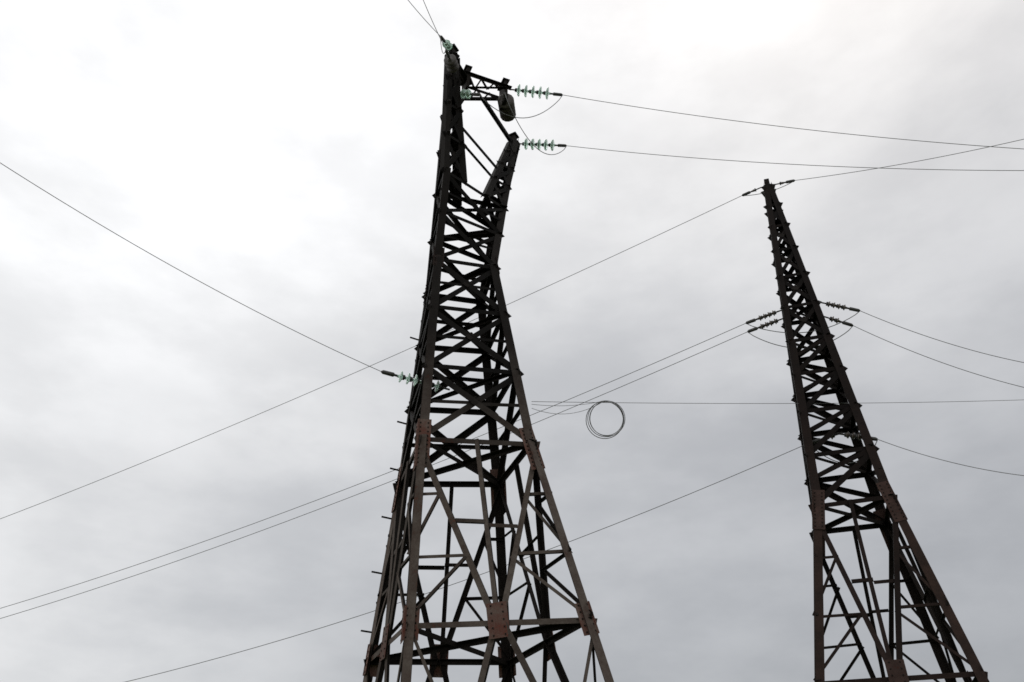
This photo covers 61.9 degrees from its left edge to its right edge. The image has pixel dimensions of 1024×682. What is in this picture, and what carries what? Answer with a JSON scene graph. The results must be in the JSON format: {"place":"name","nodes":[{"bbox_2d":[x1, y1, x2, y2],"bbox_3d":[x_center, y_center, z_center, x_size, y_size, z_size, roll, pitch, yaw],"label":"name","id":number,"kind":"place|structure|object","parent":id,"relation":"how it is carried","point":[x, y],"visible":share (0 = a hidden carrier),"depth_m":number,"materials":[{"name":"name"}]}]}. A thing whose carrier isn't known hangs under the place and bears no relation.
{"place":"outdoors","nodes":[
{"label":"outdoors","id":0,"kind":"place"},
{"bbox_2d":[0,0,1023,681],"label":"sky","id":1,"kind":"structure","parent":0,"point":[281,156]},
{"label":"ground","id":2,"kind":"structure","parent":0,"visible":0},
{"bbox_2d":[361,44,613,681],"bbox_3d":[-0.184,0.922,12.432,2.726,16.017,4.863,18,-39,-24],"label":"tower","id":3,"kind":"structure","parent":2,"relation":"on","point":[380,658],"depth_m":12.12,"materials":[{"name":"metal"}]},
{"bbox_2d":[761,178,988,681],"bbox_3d":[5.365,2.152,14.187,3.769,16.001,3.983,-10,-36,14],"label":"tower","id":4,"kind":"structure","parent":2,"relation":"on","point":[820,491],"depth_m":13.70,"materials":[{"name":"metal"}]},
{"bbox_2d":[0,0,1023,681],"bbox_3d":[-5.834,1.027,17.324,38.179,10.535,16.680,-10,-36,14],"label":"power lines","id":5,"kind":"object","parent":4,"relation":"attached to","point":[506,112],"visible":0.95,"depth_m":16.50,"materials":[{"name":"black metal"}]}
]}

